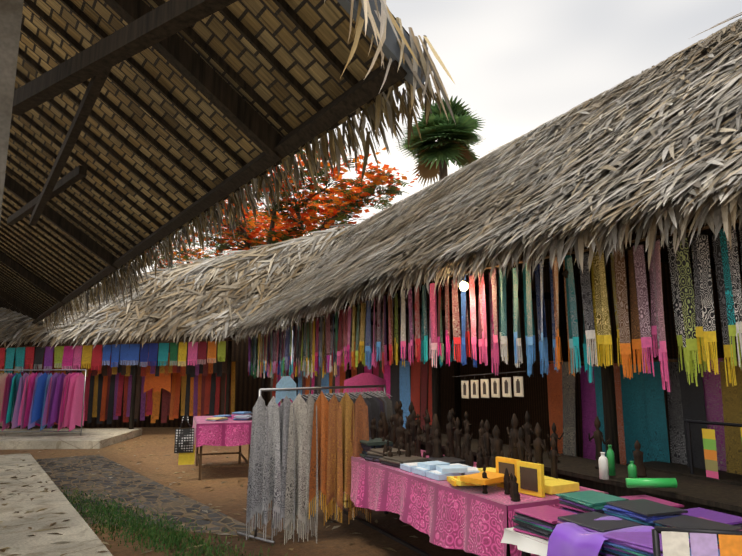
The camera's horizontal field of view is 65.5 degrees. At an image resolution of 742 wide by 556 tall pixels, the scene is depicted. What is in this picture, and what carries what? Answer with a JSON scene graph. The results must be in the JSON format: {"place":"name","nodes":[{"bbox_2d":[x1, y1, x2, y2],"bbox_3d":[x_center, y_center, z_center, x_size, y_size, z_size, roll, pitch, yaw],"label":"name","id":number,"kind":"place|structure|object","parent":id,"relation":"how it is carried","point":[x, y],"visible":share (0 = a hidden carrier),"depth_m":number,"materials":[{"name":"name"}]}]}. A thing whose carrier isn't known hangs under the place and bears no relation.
{"place":"outdoors","nodes":[
{"label":"outdoors","id":0,"kind":"place"},
{"bbox_2d":[0,0,23,220],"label":"post","id":1,"kind":"object","parent":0,"point":[11,11],"visible":1,"depth_m":2.54,"materials":[{"name":"brown wood"}]},
{"bbox_2d":[7,0,237,225],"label":"pavilion tie beams","id":2,"kind":"structure","parent":1,"relation":"on","point":[97,61],"depth_m":2.69,"materials":[{"name":"brown wood"}]},
{"bbox_2d":[0,0,406,323],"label":"roof rafters","id":3,"kind":"object","parent":2,"relation":"on","point":[176,51],"visible":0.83,"depth_m":3.82,"materials":[{"name":"brown wood"}]},
{"bbox_2d":[0,0,405,320],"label":"woven ceiling","id":4,"kind":"structure","parent":3,"relation":"on","point":[283,40],"depth_m":3.53,"materials":[{"name":"beige wicker"}]},
{"bbox_2d":[41,0,455,334],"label":"thatch fringe","id":5,"kind":"object","parent":4,"relation":"attached to","point":[336,150],"visible":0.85,"depth_m":3.06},
{"bbox_2d":[337,0,431,89],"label":"pavilion barge board","id":6,"kind":"object","parent":3,"relation":"attached to","point":[391,48],"depth_m":2.24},
{"bbox_2d":[36,455,270,537],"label":"stone path","id":7,"kind":"structure","parent":0,"point":[155,496],"depth_m":7.33,"materials":[{"name":"grey stone"}]},
{"bbox_2d":[142,203,280,274],"bbox_3d":[-11.541,1.370,37.048,17.533,12.266,14.163,5,-10,-26],"label":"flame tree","id":8,"kind":"object","parent":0,"point":[195,254],"depth_m":36.17,"materials":[{"name":"orange plant"}]},
{"bbox_2d":[192,416,251,447],"bbox_3d":[-2.354,2.430,9.148,1.149,0.380,1.674,5,-10,-26],"label":"table cloth","id":9,"kind":"object","parent":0,"point":[230,432],"visible":0.65,"depth_m":8.45,"materials":[{"name":"pink fabric"}]},
{"bbox_2d":[206,411,251,420],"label":"folded cloths","id":10,"kind":"object","parent":9,"relation":"on","point":[241,415],"visible":1,"depth_m":8.99,"materials":[{"name":"fabric"}]},
{"bbox_2d":[0,377,478,555],"bbox_3d":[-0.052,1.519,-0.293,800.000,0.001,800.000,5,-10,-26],"label":"ground","id":11,"kind":"structure","parent":0,"point":[157,443],"depth_m":6.32,"materials":[{"name":"brown soil"}]},
{"bbox_2d":[0,453,112,555],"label":"pavilion slab","id":12,"kind":"structure","parent":11,"relation":"on","point":[80,536],"depth_m":5.61,"materials":[{"name":"beige concrete"}]},
{"bbox_2d":[0,428,141,449],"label":"platform","id":13,"kind":"structure","parent":11,"relation":"on","point":[95,438],"depth_m":12.28,"materials":[{"name":"concrete"}]},
{"bbox_2d":[0,369,86,435],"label":"rack","id":14,"kind":"object","parent":13,"relation":"on","point":[85,370],"visible":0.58,"depth_m":12.83,"materials":[{"name":"silver metal"}]},
{"bbox_2d":[0,372,84,431],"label":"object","id":15,"kind":"object","parent":14,"relation":"hanging from","point":[31,400],"visible":0.96,"depth_m":12.63,"materials":[{"name":"fabric"}]},
{"bbox_2d":[2,334,241,429],"bbox_3d":[-8.126,2.587,14.100,9.029,2.495,3.865,5,-10,-26],"label":"cross frame","id":16,"kind":"object","parent":11,"relation":"on","point":[133,396],"visible":0.27,"depth_m":14.25,"materials":[{"name":"brown wood"}]},
{"bbox_2d":[0,340,238,361],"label":"cross wing rails","id":17,"kind":"object","parent":16,"relation":"attached to","point":[120,343],"visible":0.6,"depth_m":14.10,"materials":[{"name":"brown wood"}]},
{"bbox_2d":[0,341,234,424],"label":"hanging textiles","id":18,"kind":"object","parent":17,"relation":"hanging from","point":[198,384],"visible":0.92,"depth_m":14.75,"materials":[{"name":"multicoloured fabric"}]},
{"bbox_2d":[0,224,356,349],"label":"thatched roof","id":19,"kind":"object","parent":16,"relation":"on","point":[176,301],"visible":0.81,"depth_m":14.61,"materials":[{"name":"beige plant"}]},
{"bbox_2d":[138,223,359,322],"bbox_3d":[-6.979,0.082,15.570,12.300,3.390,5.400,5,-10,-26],"label":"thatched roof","id":20,"kind":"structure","parent":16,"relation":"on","point":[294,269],"depth_m":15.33,"materials":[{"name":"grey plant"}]},
{"bbox_2d":[0,330,270,427],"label":"cross wall","id":21,"kind":"structure","parent":11,"relation":"on","point":[247,387],"depth_m":16.47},
{"bbox_2d":[58,485,286,555],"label":"grass patch","id":22,"kind":"object","parent":11,"relation":"on","point":[151,531],"visible":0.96,"depth_m":5.63,"materials":[{"name":"green plant"}]},
{"bbox_2d":[0,438,417,555],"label":"fallen leaf litter","id":23,"kind":"object","parent":11,"relation":"on","point":[51,524],"visible":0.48,"depth_m":6.46,"materials":[{"name":"brown plant"}]},
{"bbox_2d":[195,444,249,479],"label":"table legs","id":24,"kind":"object","parent":11,"relation":"on","point":[199,459],"visible":0.65,"depth_m":8.57,"materials":[{"name":"brown wood"}]},
{"bbox_2d":[174,415,193,452],"bbox_3d":[-2.671,2.237,8.270,0.260,0.522,0.063,3,-10,-19],"label":"handbag","id":25,"kind":"object","parent":24,"relation":"hanging from","point":[184,440],"visible":1,"depth_m":8.25,"materials":[{"name":"black fabric"}]},
{"bbox_2d":[178,445,194,464],"bbox_3d":[-2.651,2.547,8.302,0.220,0.260,0.050,3,-10,-18],"label":"yellow bag","id":26,"kind":"object","parent":24,"relation":"attached to","point":[186,458],"visible":0.77,"depth_m":8.27,"materials":[{"name":"yellow fabric"}]},
{"bbox_2d":[181,143,418,400],"bbox_3d":[-4.031,0.184,23.580,11.983,10.310,13.590,5,-10,-26],"label":"flame tree","id":27,"kind":"object","parent":11,"relation":"on","point":[312,208],"depth_m":22.34,"materials":[{"name":"orange plant"}]},
{"bbox_2d":[237,385,385,543],"bbox_3d":[-0.447,1.868,6.237,0.500,1.368,2.067,-7,-12,37],"label":"clothes rack","id":28,"kind":"object","parent":11,"relation":"on","point":[289,389],"visible":0.46,"depth_m":5.83,"materials":[{"name":"silver metal"}]},
{"bbox_2d":[246,376,393,544],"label":"rack garments","id":29,"kind":"object","parent":28,"relation":"hanging from","point":[304,448],"visible":0.92,"depth_m":5.40,"materials":[{"name":"grey fabric"}]},
{"bbox_2d":[327,467,510,555],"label":"long table legs","id":30,"kind":"object","parent":11,"relation":"on","point":[396,539],"visible":0.12,"depth_m":4.80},
{"bbox_2d":[362,435,532,500],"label":"figurines","id":31,"kind":"object","parent":30,"relation":"on","point":[510,486],"visible":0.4,"depth_m":4.72,"materials":[{"name":"brown wood"}]},
{"bbox_2d":[360,437,579,497],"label":"table goods","id":32,"kind":"object","parent":30,"relation":"on","point":[532,480],"visible":0.71,"depth_m":4.02},
{"bbox_2d":[370,401,646,478],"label":"figurines","id":33,"kind":"object","parent":30,"relation":"on","point":[518,447],"visible":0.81,"depth_m":5.01},
{"bbox_2d":[439,141,447,180],"bbox_3d":[3.105,-0.282,24.079,0.520,11.350,0.495,5,-10,-26],"label":"palm trunk","id":34,"kind":"object","parent":11,"relation":"on","point":[443,172],"visible":0.12,"depth_m":24.65,"materials":[{"name":"brown plant"}]},
{"bbox_2d":[397,94,485,186],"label":"palm fronds","id":35,"kind":"object","parent":34,"relation":"on","point":[459,137],"visible":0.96,"depth_m":24.18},
{"bbox_2d":[250,223,741,463],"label":"stall frame","id":36,"kind":"object","parent":11,"relation":"on","point":[609,405],"visible":0.15,"depth_m":7.26,"materials":[{"name":"brown wood"}]},
{"bbox_2d":[343,373,385,393],"bbox_3d":[-0.065,1.590,7.827,0.748,0.596,0.056,7,-11,-37],"label":"hanging pink cloth","id":37,"kind":"object","parent":36,"relation":"hanging from","point":[364,379],"visible":0.35,"depth_m":7.84,"materials":[{"name":"pink fabric"}]},
{"bbox_2d":[230,12,741,341],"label":"roof leaves","id":38,"kind":"object","parent":36,"relation":"on","point":[668,165],"visible":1,"depth_m":5.79,"materials":[{"name":"grey plant"}]},
{"bbox_2d":[248,219,738,334],"bbox_3d":[-0.114,0.378,8.455,0.024,0.190,13.200,5,-10,-26],"label":"eave scarf rail","id":39,"kind":"object","parent":36,"relation":"attached to","point":[644,239],"visible":0.23,"depth_m":5.40,"materials":[{"name":"brown wood"}]},
{"bbox_2d":[248,225,741,391],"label":"hanging scarves","id":40,"kind":"object","parent":36,"relation":"attached to","point":[695,324],"visible":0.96,"depth_m":4.84,"materials":[{"name":"multicoloured fabric"}]},
{"bbox_2d":[276,358,741,364],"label":"rails","id":41,"kind":"object","parent":36,"relation":"attached to","point":[670,360],"visible":0.38,"depth_m":5.01,"materials":[{"name":"brown wood"}]},
{"bbox_2d":[522,535,530,555],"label":"table legs","id":42,"kind":"object","parent":11,"relation":"on","point":[525,553],"depth_m":3.23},
{"bbox_2d":[547,516,653,555],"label":"purple cloth","id":43,"kind":"object","parent":42,"relation":"on","point":[569,539],"visible":0.69,"depth_m":2.81,"materials":[{"name":"purple fabric"}]},
{"bbox_2d":[388,428,741,555],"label":"display shelf","id":44,"kind":"object","parent":11,"relation":"on","point":[700,489],"visible":0.07,"depth_m":3.93,"materials":[{"name":"brown wood"}]},
{"bbox_2d":[272,357,741,474],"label":"hanging textiles","id":45,"kind":"object","parent":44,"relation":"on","point":[641,411],"visible":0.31,"depth_m":4.82,"materials":[{"name":"fabric"}]},
{"bbox_2d":[598,445,676,487],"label":"bottles","id":46,"kind":"object","parent":44,"relation":"on","point":[606,466],"visible":1,"depth_m":3.70,"materials":[{"name":"glass"}]},
{"bbox_2d":[684,419,741,473],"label":"sarong stand","id":47,"kind":"object","parent":44,"relation":"on","point":[687,421],"visible":1,"depth_m":4.03,"materials":[{"name":"grey metal"}]},
{"bbox_2d":[702,427,741,478],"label":"striped sarongs","id":48,"kind":"object","parent":47,"relation":"hanging from","point":[710,451],"visible":0.63,"depth_m":3.90,"materials":[{"name":"fabric"}]},
{"bbox_2d":[651,526,741,555],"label":"rail","id":49,"kind":"object","parent":11,"relation":"on","point":[656,531],"visible":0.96,"depth_m":2.36,"materials":[{"name":"grey metal"}]},
{"bbox_2d":[661,531,741,555],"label":"scarves","id":50,"kind":"object","parent":49,"relation":"attached to","point":[677,544],"visible":1,"depth_m":2.33,"materials":[{"name":"fabric"}]},
{"bbox_2d":[99,0,741,363],"label":"sky","id":51,"kind":"structure","parent":0,"point":[518,66],"materials":[{"name":"white"}]},
{"bbox_2d":[343,450,608,555],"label":"tablecloth","id":52,"kind":"object","parent":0,"point":[446,514],"visible":0.42,"depth_m":4.02,"materials":[{"name":"pink fabric"}]},
{"bbox_2d":[302,211,741,458],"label":"wall","id":53,"kind":"structure","parent":0,"point":[502,410],"depth_m":9.37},
{"bbox_2d":[452,371,525,398],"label":"framed pictures","id":54,"kind":"object","parent":53,"relation":"attached to","point":[506,387],"visible":1,"depth_m":5.71,"materials":[{"name":"paper"}]},
{"bbox_2d":[501,527,598,555],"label":"table cloth","id":55,"kind":"object","parent":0,"point":[523,542],"visible":0.19,"depth_m":3.10,"materials":[{"name":"white fabric"}]},
{"bbox_2d":[512,490,741,555],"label":"folded fabrics","id":56,"kind":"object","parent":55,"relation":"on","point":[583,509],"visible":0.67,"depth_m":3.02,"materials":[{"name":"multicoloured fabric"}]},
{"bbox_3d":[0.954,-0.022,5.951,0.028,0.120,0.028,5,-10,-26],"label":"lamp socket cord","id":57,"kind":"object","parent":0,"visible":0},
{"bbox_2d":[459,281,468,290],"bbox_3d":[0.954,0.086,5.933,0.100,0.100,0.095,5,-10,-26],"label":"lamp bulb","id":58,"kind":"object","parent":57,"relation":"attached to","point":[463,286],"visible":1,"depth_m":5.90,"materials":[{"name":"beige glass"}]},
{"bbox_3d":[1.454,0.679,12.191,6.470,5.650,19.900,5,-10,-26],"label":"main roof","id":59,"kind":"object","parent":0,"visible":0},
{"bbox_2d":[263,37,723,313],"bbox_3d":[1.340,-1.148,9.037,3.300,3.050,13.900,5,-10,-26],"label":"roof base","id":60,"kind":"object","parent":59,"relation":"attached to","point":[458,195],"visible":0.04,"depth_m":10.52,"materials":[{"name":"brown plant"}]}
]}

